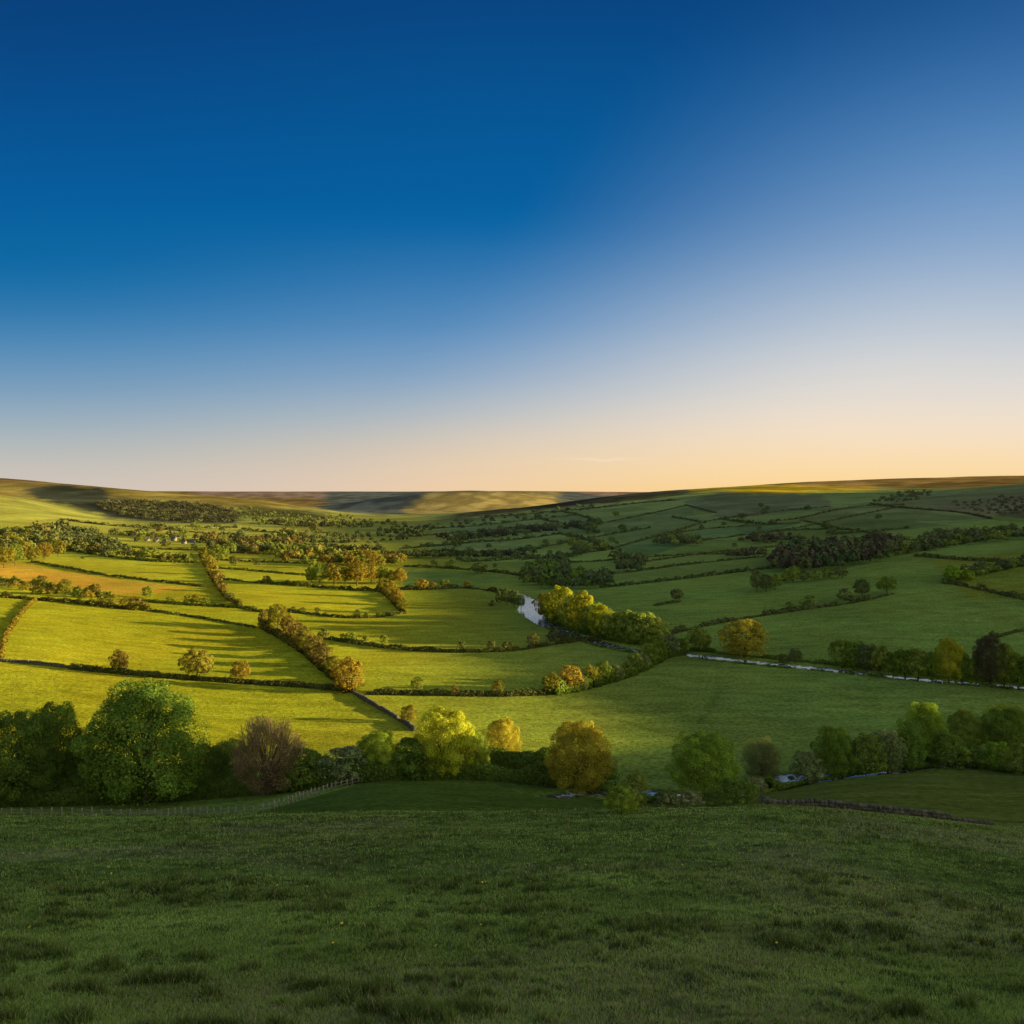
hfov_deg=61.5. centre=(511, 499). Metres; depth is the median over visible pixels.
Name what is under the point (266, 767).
tree
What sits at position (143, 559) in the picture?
hedge
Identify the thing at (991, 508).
woodland
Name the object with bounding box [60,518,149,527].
hedge
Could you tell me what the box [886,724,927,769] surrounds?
tree
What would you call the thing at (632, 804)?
bush
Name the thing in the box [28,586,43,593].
bush
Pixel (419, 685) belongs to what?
tree
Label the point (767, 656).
hedge
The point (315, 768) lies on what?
bush
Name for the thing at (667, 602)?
hedge
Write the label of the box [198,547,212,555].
tree
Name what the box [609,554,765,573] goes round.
hedge
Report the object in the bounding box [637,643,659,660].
tree
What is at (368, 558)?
tree
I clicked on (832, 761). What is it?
tree
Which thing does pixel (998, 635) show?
hedge
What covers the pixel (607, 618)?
tree
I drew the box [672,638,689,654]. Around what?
bush
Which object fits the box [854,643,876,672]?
tree
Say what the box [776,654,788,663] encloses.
bush
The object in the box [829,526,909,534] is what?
hedge
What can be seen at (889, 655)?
tree
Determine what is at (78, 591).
bush
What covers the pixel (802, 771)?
bush
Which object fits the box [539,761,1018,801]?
stream
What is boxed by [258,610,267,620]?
tree
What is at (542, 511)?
hedge
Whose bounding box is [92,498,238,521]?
woodland
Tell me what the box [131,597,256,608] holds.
hedge
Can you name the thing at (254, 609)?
hedge
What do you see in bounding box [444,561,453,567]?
tree
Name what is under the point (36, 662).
stone wall
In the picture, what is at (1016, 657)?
tree
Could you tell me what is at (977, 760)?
bush
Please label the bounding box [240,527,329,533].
hedge
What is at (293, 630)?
tree
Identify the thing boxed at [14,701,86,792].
tree
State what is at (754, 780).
bush
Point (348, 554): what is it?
tree
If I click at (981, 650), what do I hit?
tree
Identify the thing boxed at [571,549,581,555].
tree
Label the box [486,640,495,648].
tree
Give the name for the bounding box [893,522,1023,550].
woodland
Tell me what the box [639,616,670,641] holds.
tree
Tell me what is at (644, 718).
ground
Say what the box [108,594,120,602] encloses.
bush
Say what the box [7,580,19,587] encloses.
bush
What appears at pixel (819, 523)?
hedge
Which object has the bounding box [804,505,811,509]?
tree
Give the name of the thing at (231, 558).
tree
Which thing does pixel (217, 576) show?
tree
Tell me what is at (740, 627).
tree
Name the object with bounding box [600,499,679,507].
hedge
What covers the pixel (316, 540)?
hedge
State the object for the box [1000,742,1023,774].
bush
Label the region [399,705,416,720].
bush
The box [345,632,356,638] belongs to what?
tree
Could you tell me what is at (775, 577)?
tree
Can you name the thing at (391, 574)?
tree
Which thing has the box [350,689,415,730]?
stone wall
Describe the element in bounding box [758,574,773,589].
tree
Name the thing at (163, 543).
tree
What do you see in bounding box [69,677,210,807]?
tree
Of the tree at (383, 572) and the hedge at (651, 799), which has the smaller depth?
the hedge at (651, 799)
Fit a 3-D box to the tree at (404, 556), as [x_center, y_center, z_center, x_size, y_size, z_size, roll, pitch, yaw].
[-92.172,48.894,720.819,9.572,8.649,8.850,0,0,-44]
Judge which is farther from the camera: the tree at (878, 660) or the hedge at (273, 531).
the hedge at (273, 531)
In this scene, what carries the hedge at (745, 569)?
on the ground at (644, 718)
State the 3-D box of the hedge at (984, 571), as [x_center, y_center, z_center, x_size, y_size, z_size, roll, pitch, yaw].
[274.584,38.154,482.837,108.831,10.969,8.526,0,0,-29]
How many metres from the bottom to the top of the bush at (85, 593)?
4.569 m
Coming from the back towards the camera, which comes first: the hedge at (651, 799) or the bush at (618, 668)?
the bush at (618, 668)
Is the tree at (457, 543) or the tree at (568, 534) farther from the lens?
the tree at (568, 534)
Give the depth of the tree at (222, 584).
485.11 m
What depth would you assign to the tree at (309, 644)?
292.24 m
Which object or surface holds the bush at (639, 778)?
on the ground at (644, 718)
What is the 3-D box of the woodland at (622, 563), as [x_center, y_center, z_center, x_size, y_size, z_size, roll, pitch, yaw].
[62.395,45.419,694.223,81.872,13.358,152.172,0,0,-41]
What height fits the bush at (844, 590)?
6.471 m
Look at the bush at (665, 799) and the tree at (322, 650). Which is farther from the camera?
the tree at (322, 650)
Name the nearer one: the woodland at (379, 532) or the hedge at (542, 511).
the woodland at (379, 532)
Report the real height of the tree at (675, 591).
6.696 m
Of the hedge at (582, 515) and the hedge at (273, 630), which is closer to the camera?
the hedge at (273, 630)
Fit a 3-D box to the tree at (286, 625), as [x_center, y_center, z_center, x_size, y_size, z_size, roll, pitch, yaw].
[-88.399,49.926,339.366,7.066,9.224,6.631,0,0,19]
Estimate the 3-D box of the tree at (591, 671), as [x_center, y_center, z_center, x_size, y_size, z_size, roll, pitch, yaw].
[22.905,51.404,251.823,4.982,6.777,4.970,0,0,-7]
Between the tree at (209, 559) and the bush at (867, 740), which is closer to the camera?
the bush at (867, 740)
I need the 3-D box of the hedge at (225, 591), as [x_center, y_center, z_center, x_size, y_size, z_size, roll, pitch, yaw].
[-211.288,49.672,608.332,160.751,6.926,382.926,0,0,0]
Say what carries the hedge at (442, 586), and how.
on the ground at (644, 718)
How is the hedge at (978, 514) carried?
on the ground at (644, 718)
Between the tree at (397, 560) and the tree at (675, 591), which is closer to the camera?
the tree at (675, 591)
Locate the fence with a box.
[0,775,406,815]
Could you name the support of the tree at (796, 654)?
on the ground at (644, 718)
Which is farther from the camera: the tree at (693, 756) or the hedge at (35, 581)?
the hedge at (35, 581)
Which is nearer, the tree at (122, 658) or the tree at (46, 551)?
the tree at (122, 658)
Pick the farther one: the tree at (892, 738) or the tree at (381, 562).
the tree at (381, 562)
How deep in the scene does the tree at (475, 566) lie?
624.10 m
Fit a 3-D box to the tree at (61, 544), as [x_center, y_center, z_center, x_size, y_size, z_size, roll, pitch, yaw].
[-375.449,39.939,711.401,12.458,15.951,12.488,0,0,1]
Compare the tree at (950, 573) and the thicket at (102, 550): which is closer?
the tree at (950, 573)
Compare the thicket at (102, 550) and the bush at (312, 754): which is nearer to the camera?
the bush at (312, 754)
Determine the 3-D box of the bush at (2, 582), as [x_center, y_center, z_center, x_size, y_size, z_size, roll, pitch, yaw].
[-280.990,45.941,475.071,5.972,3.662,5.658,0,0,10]
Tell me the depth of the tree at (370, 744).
150.09 m
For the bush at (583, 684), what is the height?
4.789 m
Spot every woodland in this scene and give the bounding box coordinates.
[0,523,46,534]
[40,522,129,549]
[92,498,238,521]
[192,527,302,551]
[230,506,324,519]
[269,542,401,563]
[300,524,429,543]
[324,513,406,527]
[403,503,593,529]
[518,558,614,586]
[532,547,648,568]
[568,532,702,551]
[725,531,804,556]
[872,489,932,501]
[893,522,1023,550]
[951,494,1023,513]
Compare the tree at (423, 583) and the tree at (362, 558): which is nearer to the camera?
the tree at (423, 583)
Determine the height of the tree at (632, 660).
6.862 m
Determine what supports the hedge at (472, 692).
on the ground at (644, 718)
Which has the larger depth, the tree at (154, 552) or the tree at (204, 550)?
the tree at (204, 550)
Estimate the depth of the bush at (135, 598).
401.29 m
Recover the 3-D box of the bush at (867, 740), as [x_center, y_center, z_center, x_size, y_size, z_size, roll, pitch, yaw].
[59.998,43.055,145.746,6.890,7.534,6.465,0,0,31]
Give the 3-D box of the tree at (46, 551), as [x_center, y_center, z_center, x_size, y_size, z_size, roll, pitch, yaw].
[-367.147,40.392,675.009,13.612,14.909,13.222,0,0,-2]
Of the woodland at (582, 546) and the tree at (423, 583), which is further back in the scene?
the woodland at (582, 546)
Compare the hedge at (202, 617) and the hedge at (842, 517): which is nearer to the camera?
the hedge at (202, 617)
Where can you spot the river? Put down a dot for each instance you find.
(528, 611)
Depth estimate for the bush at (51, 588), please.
442.10 m
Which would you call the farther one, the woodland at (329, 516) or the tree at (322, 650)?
the woodland at (329, 516)
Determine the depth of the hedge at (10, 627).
312.13 m
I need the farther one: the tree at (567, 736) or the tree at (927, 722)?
the tree at (927, 722)
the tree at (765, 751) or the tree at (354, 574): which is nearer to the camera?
the tree at (765, 751)
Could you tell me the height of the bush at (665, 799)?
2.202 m
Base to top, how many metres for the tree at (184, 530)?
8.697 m
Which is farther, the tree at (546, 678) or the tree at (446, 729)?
the tree at (546, 678)
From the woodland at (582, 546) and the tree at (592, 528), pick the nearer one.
the woodland at (582, 546)
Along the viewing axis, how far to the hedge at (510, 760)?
158.92 m
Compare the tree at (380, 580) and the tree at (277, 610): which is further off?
the tree at (380, 580)
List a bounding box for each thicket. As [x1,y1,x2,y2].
[73,542,194,559]
[944,553,1023,579]
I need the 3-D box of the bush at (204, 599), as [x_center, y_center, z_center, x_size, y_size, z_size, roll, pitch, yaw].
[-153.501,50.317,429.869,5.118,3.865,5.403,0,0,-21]
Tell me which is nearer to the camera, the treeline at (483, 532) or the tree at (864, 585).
the tree at (864, 585)
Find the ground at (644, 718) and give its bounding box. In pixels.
[0,476,1023,1023]
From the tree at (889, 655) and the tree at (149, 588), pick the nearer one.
the tree at (889, 655)
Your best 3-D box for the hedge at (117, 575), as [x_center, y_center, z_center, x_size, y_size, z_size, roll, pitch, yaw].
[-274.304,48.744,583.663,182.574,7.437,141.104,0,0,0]
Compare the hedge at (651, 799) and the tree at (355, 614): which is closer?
the hedge at (651, 799)
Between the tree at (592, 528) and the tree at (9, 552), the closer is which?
the tree at (9, 552)
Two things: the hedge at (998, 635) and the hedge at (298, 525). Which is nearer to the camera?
the hedge at (998, 635)
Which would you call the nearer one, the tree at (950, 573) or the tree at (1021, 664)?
the tree at (1021, 664)
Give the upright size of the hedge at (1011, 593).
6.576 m
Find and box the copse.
[0,519,75,554]
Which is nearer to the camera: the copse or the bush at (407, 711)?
the bush at (407, 711)
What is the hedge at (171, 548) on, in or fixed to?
on the ground at (644, 718)
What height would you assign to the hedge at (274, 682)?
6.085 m
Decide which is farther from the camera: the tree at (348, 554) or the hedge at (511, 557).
the hedge at (511, 557)
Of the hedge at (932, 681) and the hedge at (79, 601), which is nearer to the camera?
the hedge at (932, 681)
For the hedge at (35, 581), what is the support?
on the ground at (644, 718)
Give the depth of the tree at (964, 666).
249.14 m
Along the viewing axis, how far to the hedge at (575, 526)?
1402.42 m
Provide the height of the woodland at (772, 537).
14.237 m
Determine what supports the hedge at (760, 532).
on the ground at (644, 718)
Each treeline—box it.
[108,516,370,537]
[204,517,602,556]
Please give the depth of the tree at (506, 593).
441.86 m
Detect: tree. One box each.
[0,546,15,567]
[0,709,63,807]
[6,534,19,542]
[8,543,24,564]
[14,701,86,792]
[17,540,32,559]
[25,547,41,560]
[35,542,53,559]
[36,575,46,580]
[46,538,59,549]
[50,539,66,556]
[56,579,72,593]
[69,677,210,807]
[88,583,100,593]
[108,649,128,672]
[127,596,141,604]
[141,547,159,555]
[142,586,152,596]
[155,526,163,531]
[159,540,170,545]
[178,647,214,675]
[179,529,188,534]
[190,525,200,530]
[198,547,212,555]
[202,555,215,565]
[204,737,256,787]
[205,562,218,572]
[208,544,228,561]
[209,570,224,580]
[215,581,227,589]
[224,592,235,599]
[228,555,237,564]
[230,660,251,682]
[230,714,308,794]
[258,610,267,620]
[267,603,289,627]
[279,615,296,631]
[287,622,305,638]
[295,627,314,646]
[302,635,323,654]
[304,566,316,580]
[307,558,315,565]
[310,526,320,530]
[312,562,328,584]
[312,642,333,663]
[319,555,330,563]
[323,563,344,585]
[324,655,341,671]
[330,656,365,691]
[333,553,343,562]
[340,567,351,582]
[342,552,355,563]
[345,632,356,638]
[346,559,367,585]
[353,609,360,616]
[355,554,364,563]
[355,728,402,774]
[363,565,379,580]
[364,551,380,564]
[375,556,385,566]
[376,566,390,577]
[377,577,387,587]
[380,634,387,643]
[382,580,396,592]
[384,570,396,580]
[390,589,403,600]
[391,557,399,564]
[393,568,407,581]
[396,597,408,609]
[398,553,406,562]
[410,676,423,689]
[411,704,478,777]
[414,579,428,587]
[439,579,449,585]
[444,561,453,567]
[450,540,461,546]
[450,684,457,693]
[457,640,466,648]
[463,580,470,586]
[470,562,488,572]
[481,716,521,751]
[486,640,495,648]
[491,680,504,691]
[495,591,503,602]
[500,588,509,602]
[507,589,517,605]
[516,594,524,606]
[527,633,539,644]
[531,592,555,615]
[534,513,542,517]
[541,672,559,691]
[542,585,572,622]
[543,719,617,794]
[545,630,557,641]
[555,632,568,639]
[556,594,581,627]
[557,539,564,544]
[557,664,583,686]
[565,532,574,537]
[566,590,593,628]
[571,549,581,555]
[578,604,595,631]
[581,664,597,681]
[587,602,612,635]
[588,526,598,532]
[596,661,612,682]
[599,611,617,638]
[607,611,634,638]
[615,609,644,640]
[618,524,625,529]
[621,662,634,670]
[624,611,660,641]
[627,653,643,668]
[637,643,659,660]
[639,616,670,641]
[647,635,666,659]
[664,729,742,796]
[670,588,683,599]
[674,529,683,534]
[685,626,711,651]
[717,618,771,657]
[737,513,746,518]
[738,736,783,778]
[749,570,764,588]
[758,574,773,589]
[768,574,782,587]
[779,572,792,581]
[783,566,801,582]
[787,648,802,661]
[798,570,810,580]
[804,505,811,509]
[809,571,820,579]
[809,725,857,779]
[821,522,830,527]
[821,568,834,577]
[827,638,853,667]
[831,567,848,576]
[839,641,864,669]
[852,578,869,596]
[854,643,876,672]
[868,645,892,674]
[868,728,907,773]
[875,576,897,593]
[882,650,902,675]
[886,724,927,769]
[890,648,916,677]
[896,701,949,755]
[902,647,932,678]
[919,651,943,680]
[931,637,967,681]
[943,564,961,579]
[944,708,990,746]
[948,654,976,683]
[964,657,987,683]
[971,633,1010,684]
[977,703,1023,757]
[988,642,1019,686]
[1006,653,1023,689]
[1016,656,1023,686]
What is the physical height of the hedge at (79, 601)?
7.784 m
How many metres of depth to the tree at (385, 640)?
323.00 m
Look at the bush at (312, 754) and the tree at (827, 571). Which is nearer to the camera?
the bush at (312, 754)
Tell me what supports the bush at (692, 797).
on the ground at (644, 718)
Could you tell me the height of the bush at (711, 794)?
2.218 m
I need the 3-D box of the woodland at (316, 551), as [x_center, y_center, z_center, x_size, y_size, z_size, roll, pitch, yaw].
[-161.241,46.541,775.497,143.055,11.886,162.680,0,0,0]
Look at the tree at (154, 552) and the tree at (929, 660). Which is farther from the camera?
the tree at (154, 552)
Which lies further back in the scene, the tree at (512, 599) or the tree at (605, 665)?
the tree at (512, 599)
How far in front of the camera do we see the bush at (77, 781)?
146.21 m
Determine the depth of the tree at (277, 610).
353.67 m
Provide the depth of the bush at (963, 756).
155.18 m
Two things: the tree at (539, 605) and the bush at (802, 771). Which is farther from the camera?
the tree at (539, 605)
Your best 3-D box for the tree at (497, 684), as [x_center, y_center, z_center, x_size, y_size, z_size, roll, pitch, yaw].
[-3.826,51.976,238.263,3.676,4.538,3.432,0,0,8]
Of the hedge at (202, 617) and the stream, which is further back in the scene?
the hedge at (202, 617)
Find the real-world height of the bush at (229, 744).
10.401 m
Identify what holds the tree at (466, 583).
on the ground at (644, 718)
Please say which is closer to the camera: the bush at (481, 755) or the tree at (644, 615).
the bush at (481, 755)
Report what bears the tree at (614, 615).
on the ground at (644, 718)
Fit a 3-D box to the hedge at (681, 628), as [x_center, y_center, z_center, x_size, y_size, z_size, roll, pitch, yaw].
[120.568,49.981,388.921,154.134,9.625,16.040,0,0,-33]
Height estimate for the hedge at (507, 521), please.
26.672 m
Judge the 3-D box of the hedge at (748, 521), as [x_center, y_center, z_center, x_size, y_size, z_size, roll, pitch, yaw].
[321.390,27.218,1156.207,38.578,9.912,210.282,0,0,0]
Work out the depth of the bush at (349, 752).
145.61 m
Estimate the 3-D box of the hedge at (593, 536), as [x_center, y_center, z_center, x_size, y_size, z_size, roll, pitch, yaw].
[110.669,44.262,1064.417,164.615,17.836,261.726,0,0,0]
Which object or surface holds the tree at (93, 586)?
on the ground at (644, 718)
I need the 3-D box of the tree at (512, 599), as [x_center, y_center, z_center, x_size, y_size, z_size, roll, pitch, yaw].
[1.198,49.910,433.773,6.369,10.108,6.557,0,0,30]
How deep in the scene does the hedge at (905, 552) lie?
612.18 m
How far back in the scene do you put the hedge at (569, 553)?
825.08 m
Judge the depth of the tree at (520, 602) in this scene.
428.51 m
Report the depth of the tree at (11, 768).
140.72 m
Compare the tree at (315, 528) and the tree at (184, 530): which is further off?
the tree at (315, 528)
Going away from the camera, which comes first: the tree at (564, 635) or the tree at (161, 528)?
the tree at (564, 635)
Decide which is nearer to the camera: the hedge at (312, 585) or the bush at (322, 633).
the bush at (322, 633)
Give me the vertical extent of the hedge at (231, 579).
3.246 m
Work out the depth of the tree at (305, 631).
308.01 m
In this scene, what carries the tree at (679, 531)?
on the ground at (644, 718)
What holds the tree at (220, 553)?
on the ground at (644, 718)
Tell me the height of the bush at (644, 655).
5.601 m
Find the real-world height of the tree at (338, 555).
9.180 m
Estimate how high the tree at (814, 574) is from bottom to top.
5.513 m
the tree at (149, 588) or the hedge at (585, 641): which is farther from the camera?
the tree at (149, 588)
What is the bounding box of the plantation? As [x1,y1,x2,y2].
[766,529,905,568]
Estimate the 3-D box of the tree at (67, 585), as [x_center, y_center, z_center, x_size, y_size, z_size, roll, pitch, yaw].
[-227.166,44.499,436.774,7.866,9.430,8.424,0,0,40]
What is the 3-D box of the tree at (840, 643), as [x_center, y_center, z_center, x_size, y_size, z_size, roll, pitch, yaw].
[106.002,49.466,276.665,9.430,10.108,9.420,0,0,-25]
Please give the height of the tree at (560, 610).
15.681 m
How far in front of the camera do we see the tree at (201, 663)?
248.21 m
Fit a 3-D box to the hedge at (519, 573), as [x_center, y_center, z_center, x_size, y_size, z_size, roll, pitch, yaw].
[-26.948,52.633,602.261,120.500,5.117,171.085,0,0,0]
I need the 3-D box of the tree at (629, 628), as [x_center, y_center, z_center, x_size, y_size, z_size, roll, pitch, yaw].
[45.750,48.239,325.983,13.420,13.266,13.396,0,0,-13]
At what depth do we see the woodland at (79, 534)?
894.34 m
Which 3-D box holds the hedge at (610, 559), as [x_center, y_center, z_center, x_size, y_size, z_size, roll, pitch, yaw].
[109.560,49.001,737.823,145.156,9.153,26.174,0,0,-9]
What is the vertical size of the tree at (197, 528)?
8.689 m
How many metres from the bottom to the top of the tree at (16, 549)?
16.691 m
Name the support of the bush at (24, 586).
on the ground at (644, 718)
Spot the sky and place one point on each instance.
(246, 245)
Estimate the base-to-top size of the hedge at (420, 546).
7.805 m
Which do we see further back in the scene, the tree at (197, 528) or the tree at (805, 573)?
the tree at (197, 528)
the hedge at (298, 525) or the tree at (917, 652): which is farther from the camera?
the hedge at (298, 525)
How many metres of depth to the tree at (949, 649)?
250.56 m
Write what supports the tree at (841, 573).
on the ground at (644, 718)
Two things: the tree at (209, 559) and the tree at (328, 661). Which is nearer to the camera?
the tree at (328, 661)
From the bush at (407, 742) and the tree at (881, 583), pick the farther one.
the tree at (881, 583)
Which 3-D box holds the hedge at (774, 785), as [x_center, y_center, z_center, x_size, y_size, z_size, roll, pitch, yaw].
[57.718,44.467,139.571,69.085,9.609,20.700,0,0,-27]
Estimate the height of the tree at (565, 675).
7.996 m
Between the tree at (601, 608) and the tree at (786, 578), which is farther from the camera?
the tree at (786, 578)
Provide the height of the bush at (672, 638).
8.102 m
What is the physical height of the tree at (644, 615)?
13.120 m
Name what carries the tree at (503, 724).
on the ground at (644, 718)
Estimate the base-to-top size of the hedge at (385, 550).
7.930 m
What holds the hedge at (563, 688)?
on the ground at (644, 718)
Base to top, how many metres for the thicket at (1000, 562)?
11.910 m
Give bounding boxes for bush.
[0,580,8,585]
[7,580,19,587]
[18,581,31,589]
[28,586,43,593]
[45,586,57,593]
[53,746,125,792]
[70,589,82,596]
[81,590,94,597]
[97,593,108,600]
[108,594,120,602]
[118,597,129,604]
[178,743,232,797]
[183,595,193,602]
[191,594,201,602]
[200,597,209,602]
[274,747,323,791]
[300,754,332,773]
[316,745,366,785]
[317,628,329,636]
[391,737,435,780]
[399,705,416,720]
[449,731,490,777]
[533,747,568,773]
[575,674,588,690]
[596,763,622,794]
[603,784,638,813]
[610,664,624,679]
[617,772,649,805]
[636,652,650,667]
[653,791,684,806]
[658,634,680,653]
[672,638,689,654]
[676,790,704,805]
[701,787,726,806]
[716,776,758,804]
[740,777,767,799]
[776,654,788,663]
[785,601,794,608]
[788,750,826,784]
[799,595,816,605]
[836,588,853,600]
[845,732,887,776]
[923,729,972,769]
[960,568,975,579]
[964,743,989,768]
[975,741,1012,769]
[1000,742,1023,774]
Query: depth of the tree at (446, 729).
152.47 m
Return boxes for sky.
[0,0,1023,491]
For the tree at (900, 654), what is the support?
on the ground at (644, 718)
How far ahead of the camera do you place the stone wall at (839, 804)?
61.85 m
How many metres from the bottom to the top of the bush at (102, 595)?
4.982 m
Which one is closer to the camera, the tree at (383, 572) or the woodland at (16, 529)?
the tree at (383, 572)
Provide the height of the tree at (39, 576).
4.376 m
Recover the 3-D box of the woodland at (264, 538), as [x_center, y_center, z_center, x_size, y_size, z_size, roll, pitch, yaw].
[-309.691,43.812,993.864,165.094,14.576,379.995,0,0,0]
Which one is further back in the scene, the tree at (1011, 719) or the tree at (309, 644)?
the tree at (309, 644)
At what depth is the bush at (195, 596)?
432.47 m
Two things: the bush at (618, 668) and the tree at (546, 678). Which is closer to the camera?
the tree at (546, 678)
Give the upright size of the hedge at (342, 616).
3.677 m
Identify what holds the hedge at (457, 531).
on the ground at (644, 718)
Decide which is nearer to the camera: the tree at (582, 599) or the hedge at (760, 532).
the tree at (582, 599)
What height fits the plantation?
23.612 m
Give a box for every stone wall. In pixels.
[0,658,74,668]
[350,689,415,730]
[760,796,995,825]
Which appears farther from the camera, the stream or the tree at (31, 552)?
the tree at (31, 552)
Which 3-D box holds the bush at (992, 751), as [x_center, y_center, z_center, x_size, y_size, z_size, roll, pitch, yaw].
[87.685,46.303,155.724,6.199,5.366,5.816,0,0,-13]
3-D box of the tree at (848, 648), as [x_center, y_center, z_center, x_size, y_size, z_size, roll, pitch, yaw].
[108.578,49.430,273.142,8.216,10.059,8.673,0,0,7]
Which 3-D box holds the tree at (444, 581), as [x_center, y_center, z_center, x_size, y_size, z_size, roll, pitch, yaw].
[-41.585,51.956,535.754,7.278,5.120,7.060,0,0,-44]
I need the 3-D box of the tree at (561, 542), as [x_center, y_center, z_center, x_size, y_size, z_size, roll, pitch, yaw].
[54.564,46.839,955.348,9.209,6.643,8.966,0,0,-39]
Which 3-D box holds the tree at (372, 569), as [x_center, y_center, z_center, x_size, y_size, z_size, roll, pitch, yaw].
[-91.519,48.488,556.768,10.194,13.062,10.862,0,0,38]
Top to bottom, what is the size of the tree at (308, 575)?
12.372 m
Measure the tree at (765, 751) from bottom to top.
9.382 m
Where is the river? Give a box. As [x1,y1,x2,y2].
[517,594,1023,688]
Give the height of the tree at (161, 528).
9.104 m
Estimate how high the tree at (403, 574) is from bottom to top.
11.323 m
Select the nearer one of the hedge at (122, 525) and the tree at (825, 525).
the tree at (825, 525)
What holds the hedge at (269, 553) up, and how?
on the ground at (644, 718)
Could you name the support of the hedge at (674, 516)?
on the ground at (644, 718)
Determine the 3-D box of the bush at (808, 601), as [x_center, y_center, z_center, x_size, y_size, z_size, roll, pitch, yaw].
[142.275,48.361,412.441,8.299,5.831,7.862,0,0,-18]
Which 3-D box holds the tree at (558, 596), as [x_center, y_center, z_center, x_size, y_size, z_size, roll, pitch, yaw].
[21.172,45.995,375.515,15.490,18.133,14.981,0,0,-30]
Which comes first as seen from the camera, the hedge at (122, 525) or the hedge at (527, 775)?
the hedge at (527, 775)
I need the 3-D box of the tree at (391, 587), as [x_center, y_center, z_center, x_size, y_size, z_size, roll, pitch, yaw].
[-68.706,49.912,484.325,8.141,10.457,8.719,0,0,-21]
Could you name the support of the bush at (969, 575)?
on the ground at (644, 718)
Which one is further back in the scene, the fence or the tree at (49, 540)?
the tree at (49, 540)
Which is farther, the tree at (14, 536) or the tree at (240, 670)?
the tree at (14, 536)
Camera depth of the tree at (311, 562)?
667.61 m
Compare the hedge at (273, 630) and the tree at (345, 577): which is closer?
the hedge at (273, 630)
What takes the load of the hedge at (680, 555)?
on the ground at (644, 718)
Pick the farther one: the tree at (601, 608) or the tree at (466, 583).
the tree at (466, 583)
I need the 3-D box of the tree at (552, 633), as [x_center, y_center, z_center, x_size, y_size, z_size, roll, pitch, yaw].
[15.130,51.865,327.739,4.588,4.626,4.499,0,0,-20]
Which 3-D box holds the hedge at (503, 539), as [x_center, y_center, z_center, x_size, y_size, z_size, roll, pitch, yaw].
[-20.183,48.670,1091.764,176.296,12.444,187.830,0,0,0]
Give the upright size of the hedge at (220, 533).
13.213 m
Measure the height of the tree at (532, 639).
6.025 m
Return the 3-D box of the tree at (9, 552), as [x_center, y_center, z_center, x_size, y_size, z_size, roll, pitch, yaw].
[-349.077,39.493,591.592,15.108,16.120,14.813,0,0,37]
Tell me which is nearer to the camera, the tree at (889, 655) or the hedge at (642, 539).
the tree at (889, 655)
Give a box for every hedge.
[0,575,110,597]
[0,591,151,610]
[0,598,37,657]
[0,757,599,806]
[31,560,204,586]
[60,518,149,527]
[64,547,200,562]
[68,663,349,692]
[130,545,237,550]
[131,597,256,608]
[148,609,256,627]
[150,525,234,534]
[179,538,207,542]
[198,550,242,607]
[214,551,310,556]
[214,566,305,575]
[216,558,309,563]
[220,577,255,582]
[239,604,282,611]
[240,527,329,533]
[254,579,399,591]
[257,617,355,692]
[261,521,345,526]
[274,537,349,542]
[287,608,402,618]
[322,635,600,652]
[349,548,409,553]
[365,687,555,696]
[376,583,406,613]
[399,541,470,548]
[399,583,520,596]
[402,747,559,773]
[403,563,565,588]
[411,522,556,536]
[419,531,559,545]
[420,545,540,552]
[430,513,580,528]
[460,553,540,561]
[480,506,600,517]
[519,544,620,559]
[538,526,650,547]
[540,517,600,532]
[543,599,654,646]
[547,627,636,652]
[547,642,687,695]
[559,531,609,545]
[560,509,593,519]
[563,552,725,562]
[586,631,1014,683]
[599,505,685,523]
[599,565,774,587]
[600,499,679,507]
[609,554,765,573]
[611,522,800,547]
[634,788,679,803]
[639,506,829,539]
[641,544,787,562]
[653,599,680,605]
[662,593,893,633]
[671,515,704,522]
[684,504,716,512]
[699,656,1023,689]
[703,526,860,539]
[720,516,789,524]
[739,752,1023,798]
[767,503,903,521]
[772,504,905,530]
[799,518,872,531]
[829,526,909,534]
[869,502,992,518]
[885,536,1009,556]
[914,552,1020,561]
[941,559,1023,581]
[942,578,1023,599]
[988,628,1023,638]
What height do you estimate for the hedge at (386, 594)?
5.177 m
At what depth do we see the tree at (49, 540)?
770.91 m
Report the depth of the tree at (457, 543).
972.26 m
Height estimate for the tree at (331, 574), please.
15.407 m
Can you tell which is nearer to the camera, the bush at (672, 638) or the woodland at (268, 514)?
the bush at (672, 638)
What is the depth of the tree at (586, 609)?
344.52 m
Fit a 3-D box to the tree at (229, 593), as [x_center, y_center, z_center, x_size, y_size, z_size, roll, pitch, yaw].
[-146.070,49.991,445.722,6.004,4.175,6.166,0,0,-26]
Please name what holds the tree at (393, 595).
on the ground at (644, 718)
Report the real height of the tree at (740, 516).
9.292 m
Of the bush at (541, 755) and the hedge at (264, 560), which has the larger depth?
the hedge at (264, 560)
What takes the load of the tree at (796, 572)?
on the ground at (644, 718)
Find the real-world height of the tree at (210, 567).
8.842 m
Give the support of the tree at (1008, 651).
on the ground at (644, 718)

